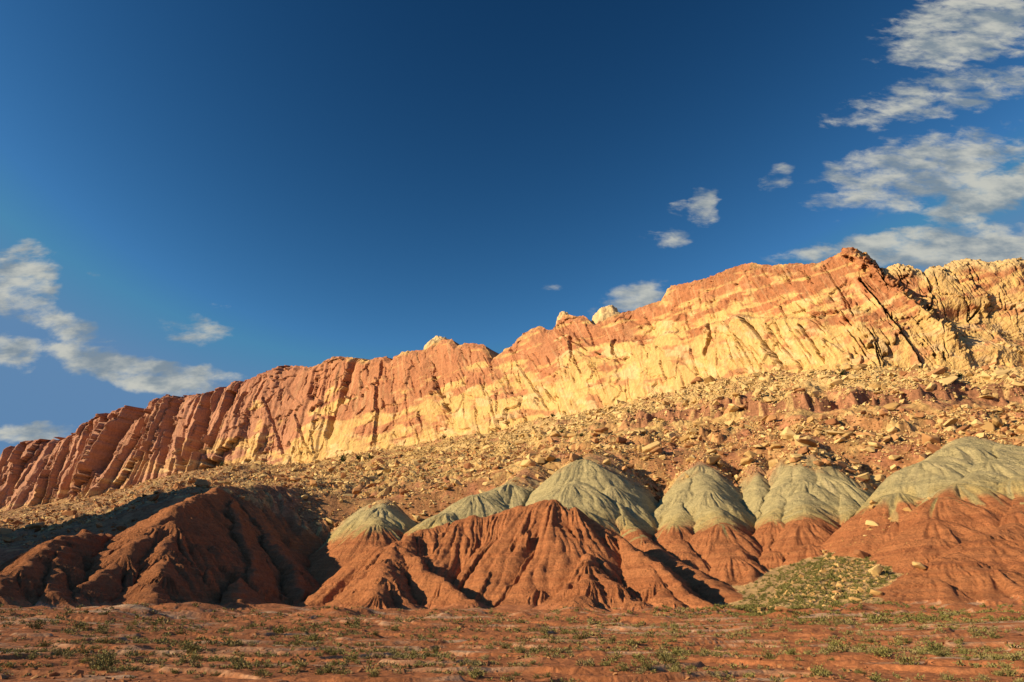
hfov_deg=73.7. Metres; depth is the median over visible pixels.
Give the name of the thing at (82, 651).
shrub
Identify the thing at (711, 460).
boulder
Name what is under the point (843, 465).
boulder
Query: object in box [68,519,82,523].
boulder
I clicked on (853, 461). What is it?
boulder
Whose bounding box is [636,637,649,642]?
shrub
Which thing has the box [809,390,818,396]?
boulder
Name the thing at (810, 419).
boulder
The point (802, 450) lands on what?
boulder
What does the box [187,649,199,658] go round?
shrub
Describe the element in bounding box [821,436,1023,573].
clay hill
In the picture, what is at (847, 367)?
boulder
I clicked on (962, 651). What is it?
shrub
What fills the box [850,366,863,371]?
boulder
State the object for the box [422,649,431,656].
shrub
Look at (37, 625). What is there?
shrub
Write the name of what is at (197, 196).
sky
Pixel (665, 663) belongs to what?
shrub
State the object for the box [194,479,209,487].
boulder
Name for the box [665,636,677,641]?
shrub
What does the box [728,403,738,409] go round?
boulder
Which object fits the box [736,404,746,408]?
boulder
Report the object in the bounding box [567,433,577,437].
boulder
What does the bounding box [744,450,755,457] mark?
boulder
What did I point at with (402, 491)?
boulder
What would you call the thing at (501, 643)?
dry tufts
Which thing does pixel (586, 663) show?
shrub
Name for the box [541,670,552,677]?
shrub
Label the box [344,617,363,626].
shrub
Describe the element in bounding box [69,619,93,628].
shrub
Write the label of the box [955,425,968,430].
boulder
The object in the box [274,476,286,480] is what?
boulder
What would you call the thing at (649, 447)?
boulder
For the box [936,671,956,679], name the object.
shrub
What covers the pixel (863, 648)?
shrub
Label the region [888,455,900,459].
boulder
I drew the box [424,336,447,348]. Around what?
sandstone dome
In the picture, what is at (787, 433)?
boulder
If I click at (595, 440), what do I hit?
boulder
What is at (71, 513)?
boulder
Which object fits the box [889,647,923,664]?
shrub
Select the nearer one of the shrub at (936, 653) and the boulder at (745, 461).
the shrub at (936, 653)
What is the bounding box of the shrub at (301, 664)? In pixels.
[294,660,309,667]
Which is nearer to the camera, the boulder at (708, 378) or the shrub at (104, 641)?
the shrub at (104, 641)
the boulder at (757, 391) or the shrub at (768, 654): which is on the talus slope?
the boulder at (757, 391)
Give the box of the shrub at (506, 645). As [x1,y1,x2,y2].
[501,642,512,648]
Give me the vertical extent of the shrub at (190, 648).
0.998 m
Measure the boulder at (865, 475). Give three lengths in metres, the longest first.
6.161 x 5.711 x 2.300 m
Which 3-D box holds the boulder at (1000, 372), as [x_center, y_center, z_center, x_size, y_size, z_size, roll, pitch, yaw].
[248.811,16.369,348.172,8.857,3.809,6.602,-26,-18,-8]
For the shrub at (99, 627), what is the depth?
61.04 m
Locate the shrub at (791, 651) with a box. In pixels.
[782,647,795,654]
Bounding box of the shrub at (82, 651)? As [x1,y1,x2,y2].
[76,645,95,653]
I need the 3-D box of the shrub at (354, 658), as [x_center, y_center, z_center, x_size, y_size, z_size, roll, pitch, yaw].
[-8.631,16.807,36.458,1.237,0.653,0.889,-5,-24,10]
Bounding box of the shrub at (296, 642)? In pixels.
[292,639,300,645]
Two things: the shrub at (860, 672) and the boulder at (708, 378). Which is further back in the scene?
the boulder at (708, 378)
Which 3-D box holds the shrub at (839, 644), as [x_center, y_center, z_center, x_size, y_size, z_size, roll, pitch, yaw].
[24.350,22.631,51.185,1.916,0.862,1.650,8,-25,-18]
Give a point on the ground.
(932, 667)
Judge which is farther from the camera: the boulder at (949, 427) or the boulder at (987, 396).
the boulder at (987, 396)
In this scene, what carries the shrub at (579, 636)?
on the ground
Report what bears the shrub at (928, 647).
on the ground
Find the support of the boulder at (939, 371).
on the talus slope
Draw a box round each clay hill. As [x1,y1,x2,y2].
[307,500,416,584]
[402,477,539,537]
[522,459,743,604]
[652,461,767,585]
[740,473,769,518]
[751,448,874,569]
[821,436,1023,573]
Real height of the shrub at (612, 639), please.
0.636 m
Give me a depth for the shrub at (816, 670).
27.41 m
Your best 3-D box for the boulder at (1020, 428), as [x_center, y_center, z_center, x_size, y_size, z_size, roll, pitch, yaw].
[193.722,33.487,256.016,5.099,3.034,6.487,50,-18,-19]
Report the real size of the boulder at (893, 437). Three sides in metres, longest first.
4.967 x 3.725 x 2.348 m
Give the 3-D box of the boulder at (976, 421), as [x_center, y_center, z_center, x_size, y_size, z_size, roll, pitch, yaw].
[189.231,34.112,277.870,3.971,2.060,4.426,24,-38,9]
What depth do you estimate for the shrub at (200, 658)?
38.81 m
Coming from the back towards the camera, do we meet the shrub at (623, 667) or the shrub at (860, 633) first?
the shrub at (860, 633)
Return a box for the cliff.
[0,247,1023,510]
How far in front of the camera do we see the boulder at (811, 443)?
254.43 m
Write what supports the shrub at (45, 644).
on the ground
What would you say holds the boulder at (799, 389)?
on the talus slope
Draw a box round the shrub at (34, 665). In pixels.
[23,661,42,668]
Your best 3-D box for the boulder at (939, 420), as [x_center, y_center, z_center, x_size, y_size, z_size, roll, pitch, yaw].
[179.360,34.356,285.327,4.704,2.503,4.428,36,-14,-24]
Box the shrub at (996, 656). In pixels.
[990,651,1001,659]
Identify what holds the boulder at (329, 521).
on the talus slope
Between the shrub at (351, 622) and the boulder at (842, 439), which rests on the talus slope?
the boulder at (842, 439)
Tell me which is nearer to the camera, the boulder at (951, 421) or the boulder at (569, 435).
the boulder at (951, 421)
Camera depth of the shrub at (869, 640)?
56.14 m
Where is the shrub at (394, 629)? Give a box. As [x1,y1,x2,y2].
[389,627,400,630]
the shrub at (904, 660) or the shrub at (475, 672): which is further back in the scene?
the shrub at (904, 660)
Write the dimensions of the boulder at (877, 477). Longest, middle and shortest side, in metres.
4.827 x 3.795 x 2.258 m
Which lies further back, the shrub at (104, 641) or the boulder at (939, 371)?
the boulder at (939, 371)
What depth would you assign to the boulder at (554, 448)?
354.25 m
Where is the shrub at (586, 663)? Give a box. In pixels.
[579,657,593,665]
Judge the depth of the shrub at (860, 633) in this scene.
59.38 m
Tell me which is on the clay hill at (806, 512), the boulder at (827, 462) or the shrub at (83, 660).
the boulder at (827, 462)
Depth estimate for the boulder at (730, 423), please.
339.79 m
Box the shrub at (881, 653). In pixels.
[870,645,888,656]
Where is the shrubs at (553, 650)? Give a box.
[0,595,1023,681]
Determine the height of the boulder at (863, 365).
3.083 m
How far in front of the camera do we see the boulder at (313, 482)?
324.28 m
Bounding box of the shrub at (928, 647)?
[915,637,944,653]
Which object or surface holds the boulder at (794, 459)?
on the clay hill at (806, 512)
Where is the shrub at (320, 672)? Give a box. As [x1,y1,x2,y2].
[314,665,326,674]
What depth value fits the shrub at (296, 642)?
55.81 m
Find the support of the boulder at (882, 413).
on the talus slope
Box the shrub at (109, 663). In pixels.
[94,657,121,667]
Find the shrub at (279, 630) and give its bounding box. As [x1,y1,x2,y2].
[268,623,288,633]
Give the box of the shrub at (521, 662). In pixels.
[517,660,527,665]
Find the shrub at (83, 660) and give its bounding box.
[78,657,88,662]
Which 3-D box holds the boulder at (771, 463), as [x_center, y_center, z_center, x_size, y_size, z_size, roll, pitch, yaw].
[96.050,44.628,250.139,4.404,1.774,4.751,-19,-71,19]
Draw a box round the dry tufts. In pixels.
[0,594,1023,681]
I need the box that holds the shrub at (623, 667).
[614,663,631,671]
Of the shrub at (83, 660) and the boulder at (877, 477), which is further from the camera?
the boulder at (877, 477)
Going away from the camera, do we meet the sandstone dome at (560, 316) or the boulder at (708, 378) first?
the boulder at (708, 378)
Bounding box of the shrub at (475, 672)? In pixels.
[463,664,485,677]
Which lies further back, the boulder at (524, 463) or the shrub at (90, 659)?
the boulder at (524, 463)
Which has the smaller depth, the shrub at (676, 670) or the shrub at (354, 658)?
the shrub at (676, 670)
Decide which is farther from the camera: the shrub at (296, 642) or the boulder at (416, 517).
the boulder at (416, 517)
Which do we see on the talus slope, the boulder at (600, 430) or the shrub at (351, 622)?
the boulder at (600, 430)
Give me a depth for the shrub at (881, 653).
36.54 m
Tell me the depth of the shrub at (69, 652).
41.44 m
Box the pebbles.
[0,602,1017,681]
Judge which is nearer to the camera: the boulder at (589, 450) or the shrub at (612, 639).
the shrub at (612, 639)
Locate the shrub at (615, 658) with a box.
[603,652,621,661]
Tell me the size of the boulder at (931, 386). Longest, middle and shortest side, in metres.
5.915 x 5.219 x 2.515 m
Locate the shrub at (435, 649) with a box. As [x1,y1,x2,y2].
[430,645,440,652]
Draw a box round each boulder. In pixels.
[2,536,14,542]
[25,522,44,529]
[61,510,76,515]
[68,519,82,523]
[148,493,158,500]
[173,483,184,487]
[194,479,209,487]
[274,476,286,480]
[290,477,300,481]
[310,479,316,485]
[326,517,334,525]
[328,466,335,471]
[352,488,360,494]
[366,482,376,487]
[378,487,388,496]
[389,481,397,485]
[399,488,407,494]
[413,515,420,520]
[464,462,472,468]
[515,441,524,444]
[520,459,537,466]
[526,453,536,457]
[535,457,545,463]
[545,455,555,461]
[548,447,558,450]
[549,430,559,436]
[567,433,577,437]
[569,453,579,461]
[583,449,593,452]
[590,438,599,442]
[594,427,608,432]
[603,458,610,464]
[616,437,627,443]
[625,463,633,468]
[640,455,650,460]
[642,441,660,452]
[650,443,664,453]
[667,432,675,438]
[680,435,690,441]
[683,443,692,447]
[690,377,701,383]
[703,375,715,382]
[706,455,719,464]
[707,449,716,453]
[716,461,722,467]
[725,420,734,425]
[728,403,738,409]
[732,392,739,396]
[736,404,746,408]
[740,457,755,465]
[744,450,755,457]
[752,387,761,396]
[761,443,768,447]
[766,415,776,422]
[767,457,778,466]
[770,443,780,448]
[774,606,788,611]
[780,427,795,439]
[789,457,800,461]
[790,454,802,457]
[795,388,804,391]
[795,426,805,433]
[795,438,809,446]
[795,439,816,447]
[797,446,808,453]
[805,416,814,422]
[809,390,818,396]
[809,448,818,454]
[813,430,821,435]
[813,460,823,465]
[817,415,827,419]
[819,449,837,454]
[824,418,839,424]
[824,459,831,465]
[825,429,844,435]
[829,379,842,386]
[834,437,844,443]
[834,461,846,468]
[842,432,852,438]
[843,364,852,370]
[849,458,862,464]
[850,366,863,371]
[853,472,869,479]
[853,549,868,558]
[855,364,867,367]
[855,476,869,481]
[864,432,875,436]
[865,520,877,525]
[866,382,880,390]
[867,441,881,447]
[868,564,882,574]
[870,474,885,481]
[870,589,882,595]
[879,410,887,416]
[883,403,900,410]
[887,426,897,433]
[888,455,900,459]
[890,434,898,441]
[912,561,925,568]
[914,412,924,417]
[919,453,927,461]
[922,433,939,443]
[925,382,935,390]
[926,443,940,452]
[927,367,944,375]
[935,418,943,422]
[936,375,957,383]
[942,418,957,426]
[943,426,955,432]
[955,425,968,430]
[965,369,972,375]
[970,419,982,425]
[978,394,994,397]
[980,371,990,379]
[980,422,994,431]
[981,365,989,369]
[992,418,1002,427]
[993,370,1011,375]
[1000,414,1008,419]
[1017,425,1023,432]
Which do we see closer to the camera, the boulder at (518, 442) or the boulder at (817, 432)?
the boulder at (817, 432)
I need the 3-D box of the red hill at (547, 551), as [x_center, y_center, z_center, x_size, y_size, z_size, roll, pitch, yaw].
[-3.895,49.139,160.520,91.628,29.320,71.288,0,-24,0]
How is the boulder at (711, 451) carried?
on the talus slope
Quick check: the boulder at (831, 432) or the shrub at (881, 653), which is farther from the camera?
the boulder at (831, 432)
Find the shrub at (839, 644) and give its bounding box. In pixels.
[828,637,850,648]
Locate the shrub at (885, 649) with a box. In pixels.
[877,647,893,653]
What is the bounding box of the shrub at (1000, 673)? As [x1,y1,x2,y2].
[994,669,1004,675]
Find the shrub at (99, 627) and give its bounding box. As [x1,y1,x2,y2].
[91,623,108,631]
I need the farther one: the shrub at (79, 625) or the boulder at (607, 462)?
the boulder at (607, 462)
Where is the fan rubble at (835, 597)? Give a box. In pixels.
[724,497,933,612]
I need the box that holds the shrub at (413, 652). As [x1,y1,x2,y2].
[406,648,419,655]
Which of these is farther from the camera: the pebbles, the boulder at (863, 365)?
the boulder at (863, 365)
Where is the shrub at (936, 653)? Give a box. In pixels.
[929,648,941,655]
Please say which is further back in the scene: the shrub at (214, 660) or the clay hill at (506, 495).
the clay hill at (506, 495)
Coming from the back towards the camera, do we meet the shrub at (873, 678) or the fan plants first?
the fan plants
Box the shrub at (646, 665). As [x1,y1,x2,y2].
[636,658,652,670]
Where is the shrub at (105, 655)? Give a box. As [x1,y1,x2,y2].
[92,646,116,661]
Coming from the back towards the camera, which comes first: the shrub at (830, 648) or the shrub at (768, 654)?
the shrub at (830, 648)
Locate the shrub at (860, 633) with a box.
[855,630,864,635]
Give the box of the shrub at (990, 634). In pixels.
[986,630,1002,637]
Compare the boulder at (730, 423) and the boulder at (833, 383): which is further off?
the boulder at (833, 383)
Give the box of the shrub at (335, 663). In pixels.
[328,659,339,665]
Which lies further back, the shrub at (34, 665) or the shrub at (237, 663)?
the shrub at (34, 665)
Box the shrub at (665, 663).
[663,659,680,668]
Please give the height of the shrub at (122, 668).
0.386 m
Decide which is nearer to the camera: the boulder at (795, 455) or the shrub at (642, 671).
the shrub at (642, 671)
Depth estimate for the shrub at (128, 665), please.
32.57 m
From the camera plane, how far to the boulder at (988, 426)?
266.71 m
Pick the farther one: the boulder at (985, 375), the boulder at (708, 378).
the boulder at (708, 378)
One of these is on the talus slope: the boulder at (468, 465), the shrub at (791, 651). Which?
the boulder at (468, 465)
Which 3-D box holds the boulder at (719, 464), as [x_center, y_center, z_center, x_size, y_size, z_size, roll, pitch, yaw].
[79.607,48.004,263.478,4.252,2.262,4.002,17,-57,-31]
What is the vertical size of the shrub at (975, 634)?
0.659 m
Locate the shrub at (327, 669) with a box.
[318,661,340,672]
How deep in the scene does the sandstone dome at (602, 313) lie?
667.70 m
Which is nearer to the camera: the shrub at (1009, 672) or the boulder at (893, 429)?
the shrub at (1009, 672)
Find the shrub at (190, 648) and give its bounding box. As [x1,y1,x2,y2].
[183,637,204,653]
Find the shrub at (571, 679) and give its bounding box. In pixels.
[559,677,579,681]
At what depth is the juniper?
638.93 m
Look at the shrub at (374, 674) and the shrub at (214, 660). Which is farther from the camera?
the shrub at (214, 660)
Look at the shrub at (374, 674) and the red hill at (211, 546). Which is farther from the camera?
the red hill at (211, 546)
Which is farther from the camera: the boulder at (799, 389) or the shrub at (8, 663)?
the boulder at (799, 389)
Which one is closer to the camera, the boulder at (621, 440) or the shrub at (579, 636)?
the shrub at (579, 636)
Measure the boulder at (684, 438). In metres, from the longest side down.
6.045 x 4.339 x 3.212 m
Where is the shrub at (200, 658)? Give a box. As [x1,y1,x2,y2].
[190,654,204,659]
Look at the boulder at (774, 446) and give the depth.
274.97 m
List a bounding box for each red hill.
[0,529,113,603]
[74,487,327,604]
[297,499,713,607]
[872,523,1023,603]
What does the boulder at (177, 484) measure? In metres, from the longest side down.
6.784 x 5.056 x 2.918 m
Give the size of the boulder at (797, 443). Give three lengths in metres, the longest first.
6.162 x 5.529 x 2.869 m
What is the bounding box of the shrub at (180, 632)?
[173,627,186,633]
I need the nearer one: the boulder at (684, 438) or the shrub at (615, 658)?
the shrub at (615, 658)
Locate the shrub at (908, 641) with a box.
[899,638,912,642]
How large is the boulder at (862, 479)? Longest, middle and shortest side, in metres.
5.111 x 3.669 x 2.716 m
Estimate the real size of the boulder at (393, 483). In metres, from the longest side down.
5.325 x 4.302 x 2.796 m
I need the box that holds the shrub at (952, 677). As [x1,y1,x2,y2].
[939,674,956,681]
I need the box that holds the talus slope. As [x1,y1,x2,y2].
[0,365,1023,609]
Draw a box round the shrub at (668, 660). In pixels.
[658,653,679,662]
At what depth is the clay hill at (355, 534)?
218.50 m
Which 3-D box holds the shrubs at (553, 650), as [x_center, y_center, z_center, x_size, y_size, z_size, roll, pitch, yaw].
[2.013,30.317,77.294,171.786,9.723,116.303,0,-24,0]
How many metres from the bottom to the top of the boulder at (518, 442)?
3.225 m
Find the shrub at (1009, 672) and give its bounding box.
[993,665,1018,676]
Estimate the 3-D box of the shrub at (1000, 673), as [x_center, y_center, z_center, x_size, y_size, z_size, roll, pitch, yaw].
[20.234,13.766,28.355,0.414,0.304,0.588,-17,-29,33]
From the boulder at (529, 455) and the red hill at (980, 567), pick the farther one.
the boulder at (529, 455)
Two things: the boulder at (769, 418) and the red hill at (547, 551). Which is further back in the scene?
the boulder at (769, 418)
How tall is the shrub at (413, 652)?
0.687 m
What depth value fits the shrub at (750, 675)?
30.65 m
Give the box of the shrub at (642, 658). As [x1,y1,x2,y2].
[634,655,649,661]
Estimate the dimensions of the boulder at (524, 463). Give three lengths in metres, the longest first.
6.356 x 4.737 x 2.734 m
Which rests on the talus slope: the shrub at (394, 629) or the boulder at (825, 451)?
the boulder at (825, 451)
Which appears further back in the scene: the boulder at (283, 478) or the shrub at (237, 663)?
the boulder at (283, 478)
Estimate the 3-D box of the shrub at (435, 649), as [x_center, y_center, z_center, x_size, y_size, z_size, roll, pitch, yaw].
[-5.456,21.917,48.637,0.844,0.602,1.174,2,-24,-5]
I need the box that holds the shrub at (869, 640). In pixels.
[861,635,877,642]
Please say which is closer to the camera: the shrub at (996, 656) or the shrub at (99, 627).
the shrub at (996, 656)
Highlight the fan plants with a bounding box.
[627,551,1023,624]
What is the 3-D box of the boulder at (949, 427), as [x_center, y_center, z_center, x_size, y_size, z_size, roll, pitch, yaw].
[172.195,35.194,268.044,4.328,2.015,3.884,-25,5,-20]
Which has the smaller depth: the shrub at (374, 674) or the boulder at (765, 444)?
the shrub at (374, 674)
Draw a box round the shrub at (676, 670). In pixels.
[672,665,681,671]
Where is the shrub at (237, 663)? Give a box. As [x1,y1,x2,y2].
[226,657,246,668]
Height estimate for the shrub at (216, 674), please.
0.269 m
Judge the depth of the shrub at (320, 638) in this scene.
58.49 m
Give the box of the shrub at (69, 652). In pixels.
[60,648,75,655]
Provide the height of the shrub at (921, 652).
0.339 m
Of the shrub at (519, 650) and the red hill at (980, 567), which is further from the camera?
the red hill at (980, 567)
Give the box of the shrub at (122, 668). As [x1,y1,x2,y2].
[112,664,130,670]
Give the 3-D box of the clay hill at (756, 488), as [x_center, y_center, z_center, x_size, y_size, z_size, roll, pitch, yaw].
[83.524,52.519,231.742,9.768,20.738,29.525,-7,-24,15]
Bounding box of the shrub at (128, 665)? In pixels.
[119,662,142,670]
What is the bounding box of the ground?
[0,582,1023,681]
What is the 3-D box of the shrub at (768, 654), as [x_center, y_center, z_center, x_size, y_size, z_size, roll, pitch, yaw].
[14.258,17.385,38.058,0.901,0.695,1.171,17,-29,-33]
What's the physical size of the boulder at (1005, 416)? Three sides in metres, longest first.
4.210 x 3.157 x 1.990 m
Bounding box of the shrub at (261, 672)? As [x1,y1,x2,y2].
[250,669,270,675]
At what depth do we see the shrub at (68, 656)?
38.82 m
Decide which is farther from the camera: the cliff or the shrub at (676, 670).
the cliff
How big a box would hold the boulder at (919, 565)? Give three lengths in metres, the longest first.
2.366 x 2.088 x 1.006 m
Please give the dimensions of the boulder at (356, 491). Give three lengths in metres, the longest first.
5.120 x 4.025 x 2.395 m
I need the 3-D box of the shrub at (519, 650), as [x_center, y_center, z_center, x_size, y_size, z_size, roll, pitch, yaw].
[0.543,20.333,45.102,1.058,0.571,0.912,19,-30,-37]
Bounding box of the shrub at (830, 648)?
[822,642,834,651]
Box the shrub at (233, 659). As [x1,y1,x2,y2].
[227,655,238,661]
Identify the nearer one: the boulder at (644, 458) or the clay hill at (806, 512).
the clay hill at (806, 512)
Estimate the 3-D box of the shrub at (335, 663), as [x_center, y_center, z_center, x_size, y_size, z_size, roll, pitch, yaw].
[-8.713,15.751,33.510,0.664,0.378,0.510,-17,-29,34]
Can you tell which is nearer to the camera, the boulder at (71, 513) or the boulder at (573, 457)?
the boulder at (573, 457)
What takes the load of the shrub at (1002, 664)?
on the ground
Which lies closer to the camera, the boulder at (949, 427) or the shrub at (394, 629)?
the shrub at (394, 629)
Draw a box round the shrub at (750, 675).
[743,671,754,677]
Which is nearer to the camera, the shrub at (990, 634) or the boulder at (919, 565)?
the shrub at (990, 634)
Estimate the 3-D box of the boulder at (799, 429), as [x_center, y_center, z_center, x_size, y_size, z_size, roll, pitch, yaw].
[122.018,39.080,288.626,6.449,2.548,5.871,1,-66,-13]
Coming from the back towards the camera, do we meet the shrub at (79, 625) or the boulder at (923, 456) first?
the boulder at (923, 456)
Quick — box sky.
[0,0,1023,456]
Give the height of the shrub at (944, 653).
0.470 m
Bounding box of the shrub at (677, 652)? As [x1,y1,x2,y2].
[670,647,684,655]
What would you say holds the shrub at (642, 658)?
on the ground
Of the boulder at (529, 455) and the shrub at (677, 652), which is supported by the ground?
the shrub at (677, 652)
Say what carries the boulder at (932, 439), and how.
on the talus slope
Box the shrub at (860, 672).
[856,669,866,674]
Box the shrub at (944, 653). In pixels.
[933,651,950,656]
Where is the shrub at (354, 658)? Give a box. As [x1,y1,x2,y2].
[339,650,360,661]
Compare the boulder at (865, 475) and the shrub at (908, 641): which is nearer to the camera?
the shrub at (908, 641)
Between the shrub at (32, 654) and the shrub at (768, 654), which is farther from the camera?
the shrub at (32, 654)
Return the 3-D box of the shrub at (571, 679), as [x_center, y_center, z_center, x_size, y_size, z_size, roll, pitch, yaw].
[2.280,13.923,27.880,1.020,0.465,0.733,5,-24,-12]
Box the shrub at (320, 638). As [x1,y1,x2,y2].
[309,636,323,640]
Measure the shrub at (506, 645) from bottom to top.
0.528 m
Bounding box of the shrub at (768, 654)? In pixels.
[755,646,777,658]
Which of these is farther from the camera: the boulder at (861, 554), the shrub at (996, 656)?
the boulder at (861, 554)
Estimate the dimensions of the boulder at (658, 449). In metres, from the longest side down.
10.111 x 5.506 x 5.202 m
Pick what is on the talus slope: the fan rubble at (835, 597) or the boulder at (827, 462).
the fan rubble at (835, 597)
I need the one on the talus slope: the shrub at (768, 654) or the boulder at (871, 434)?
the boulder at (871, 434)
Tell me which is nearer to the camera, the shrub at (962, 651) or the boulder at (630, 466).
the shrub at (962, 651)
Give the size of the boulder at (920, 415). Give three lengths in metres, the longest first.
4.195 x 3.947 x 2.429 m
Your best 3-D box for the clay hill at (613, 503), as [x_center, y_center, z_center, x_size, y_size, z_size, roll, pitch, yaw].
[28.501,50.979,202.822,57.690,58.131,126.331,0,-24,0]
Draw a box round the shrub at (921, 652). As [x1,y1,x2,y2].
[913,648,925,654]
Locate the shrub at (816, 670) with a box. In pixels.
[810,662,831,676]
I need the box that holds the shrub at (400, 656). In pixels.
[389,652,407,657]
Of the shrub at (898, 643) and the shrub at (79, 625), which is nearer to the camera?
the shrub at (898, 643)
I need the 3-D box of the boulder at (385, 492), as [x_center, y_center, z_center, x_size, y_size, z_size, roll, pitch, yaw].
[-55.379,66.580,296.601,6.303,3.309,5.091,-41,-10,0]
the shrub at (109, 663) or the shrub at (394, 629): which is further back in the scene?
the shrub at (394, 629)
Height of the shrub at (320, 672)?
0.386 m
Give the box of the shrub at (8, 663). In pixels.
[2,660,16,667]
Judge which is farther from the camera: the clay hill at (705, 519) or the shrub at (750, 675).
the clay hill at (705, 519)
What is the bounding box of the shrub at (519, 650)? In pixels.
[513,644,525,652]
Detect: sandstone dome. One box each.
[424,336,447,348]
[556,311,568,323]
[592,305,619,324]
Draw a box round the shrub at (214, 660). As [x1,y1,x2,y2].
[208,654,225,661]
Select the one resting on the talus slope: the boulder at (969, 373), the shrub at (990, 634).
the boulder at (969, 373)
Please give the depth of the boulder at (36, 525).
298.27 m
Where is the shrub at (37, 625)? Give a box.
[25,618,44,628]
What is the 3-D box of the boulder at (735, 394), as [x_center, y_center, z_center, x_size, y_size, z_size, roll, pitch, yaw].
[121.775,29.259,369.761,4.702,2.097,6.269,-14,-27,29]
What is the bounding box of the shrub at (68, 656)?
[62,651,75,658]
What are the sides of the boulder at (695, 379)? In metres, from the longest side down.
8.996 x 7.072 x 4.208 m
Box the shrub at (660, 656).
[649,651,671,660]
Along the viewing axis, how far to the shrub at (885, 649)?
37.97 m
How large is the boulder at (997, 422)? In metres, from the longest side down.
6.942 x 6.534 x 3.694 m
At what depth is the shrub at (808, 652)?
38.01 m
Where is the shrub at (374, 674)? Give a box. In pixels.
[368,669,380,677]
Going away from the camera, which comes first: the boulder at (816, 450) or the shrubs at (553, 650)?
the shrubs at (553, 650)
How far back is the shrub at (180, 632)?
64.18 m
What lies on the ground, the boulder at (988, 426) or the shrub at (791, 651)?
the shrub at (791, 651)
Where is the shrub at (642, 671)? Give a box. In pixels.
[632,666,645,673]
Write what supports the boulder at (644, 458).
on the talus slope
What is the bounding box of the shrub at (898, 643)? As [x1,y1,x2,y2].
[891,637,902,645]
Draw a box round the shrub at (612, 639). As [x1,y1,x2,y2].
[606,635,616,642]
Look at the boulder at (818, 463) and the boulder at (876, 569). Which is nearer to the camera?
the boulder at (876, 569)
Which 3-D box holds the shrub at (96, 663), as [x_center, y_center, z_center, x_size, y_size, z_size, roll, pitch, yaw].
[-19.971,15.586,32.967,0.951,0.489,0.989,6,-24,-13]
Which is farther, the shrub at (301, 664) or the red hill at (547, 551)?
the red hill at (547, 551)
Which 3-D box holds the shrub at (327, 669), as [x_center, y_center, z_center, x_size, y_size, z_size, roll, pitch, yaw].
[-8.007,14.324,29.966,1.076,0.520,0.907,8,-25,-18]
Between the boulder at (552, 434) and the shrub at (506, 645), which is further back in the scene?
the boulder at (552, 434)
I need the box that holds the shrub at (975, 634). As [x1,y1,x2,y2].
[967,628,982,635]
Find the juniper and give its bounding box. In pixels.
[339,455,345,462]
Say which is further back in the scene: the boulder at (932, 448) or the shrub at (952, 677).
the boulder at (932, 448)
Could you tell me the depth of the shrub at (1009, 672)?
28.28 m
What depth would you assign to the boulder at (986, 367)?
353.75 m
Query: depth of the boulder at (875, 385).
338.76 m
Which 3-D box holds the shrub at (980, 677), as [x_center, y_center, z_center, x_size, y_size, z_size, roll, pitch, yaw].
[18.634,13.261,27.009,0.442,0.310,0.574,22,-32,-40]
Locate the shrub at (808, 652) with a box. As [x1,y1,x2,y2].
[803,649,816,654]
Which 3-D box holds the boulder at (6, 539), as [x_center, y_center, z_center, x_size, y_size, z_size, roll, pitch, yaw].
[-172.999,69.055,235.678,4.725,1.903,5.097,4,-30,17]
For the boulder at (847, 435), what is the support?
on the talus slope
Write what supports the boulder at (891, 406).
on the talus slope
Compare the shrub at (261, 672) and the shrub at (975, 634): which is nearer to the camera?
the shrub at (261, 672)
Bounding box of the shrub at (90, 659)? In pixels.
[84,654,95,661]
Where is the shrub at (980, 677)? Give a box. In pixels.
[976,672,992,679]
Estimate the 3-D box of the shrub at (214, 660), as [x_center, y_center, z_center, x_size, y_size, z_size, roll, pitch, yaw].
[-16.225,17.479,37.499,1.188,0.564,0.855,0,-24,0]
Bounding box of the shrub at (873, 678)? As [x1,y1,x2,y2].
[867,674,881,681]
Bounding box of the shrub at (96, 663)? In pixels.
[85,659,103,668]
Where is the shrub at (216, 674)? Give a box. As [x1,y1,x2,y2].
[207,671,220,675]
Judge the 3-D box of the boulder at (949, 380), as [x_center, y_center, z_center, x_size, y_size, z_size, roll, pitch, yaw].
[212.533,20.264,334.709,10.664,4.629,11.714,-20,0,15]
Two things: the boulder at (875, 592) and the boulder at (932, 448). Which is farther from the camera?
the boulder at (932, 448)
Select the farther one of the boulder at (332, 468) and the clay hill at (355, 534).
the boulder at (332, 468)
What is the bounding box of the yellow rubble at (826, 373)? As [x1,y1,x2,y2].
[0,363,1023,553]
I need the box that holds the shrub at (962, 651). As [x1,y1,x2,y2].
[954,647,976,653]
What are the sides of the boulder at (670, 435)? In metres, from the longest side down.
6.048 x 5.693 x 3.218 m
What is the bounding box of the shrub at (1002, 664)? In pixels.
[998,660,1015,668]
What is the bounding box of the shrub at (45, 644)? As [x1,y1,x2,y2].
[35,639,52,646]
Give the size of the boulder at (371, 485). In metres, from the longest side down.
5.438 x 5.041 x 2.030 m
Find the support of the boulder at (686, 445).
on the talus slope
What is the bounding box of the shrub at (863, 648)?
[853,643,867,649]
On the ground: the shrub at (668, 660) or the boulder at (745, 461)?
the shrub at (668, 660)
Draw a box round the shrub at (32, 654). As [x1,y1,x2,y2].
[27,651,40,658]
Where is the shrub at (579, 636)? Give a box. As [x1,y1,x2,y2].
[571,630,590,639]
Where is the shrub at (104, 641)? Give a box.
[98,636,117,643]
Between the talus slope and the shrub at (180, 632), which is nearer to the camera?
the shrub at (180, 632)
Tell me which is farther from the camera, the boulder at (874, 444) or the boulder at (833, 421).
the boulder at (833, 421)
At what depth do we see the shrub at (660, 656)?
37.11 m

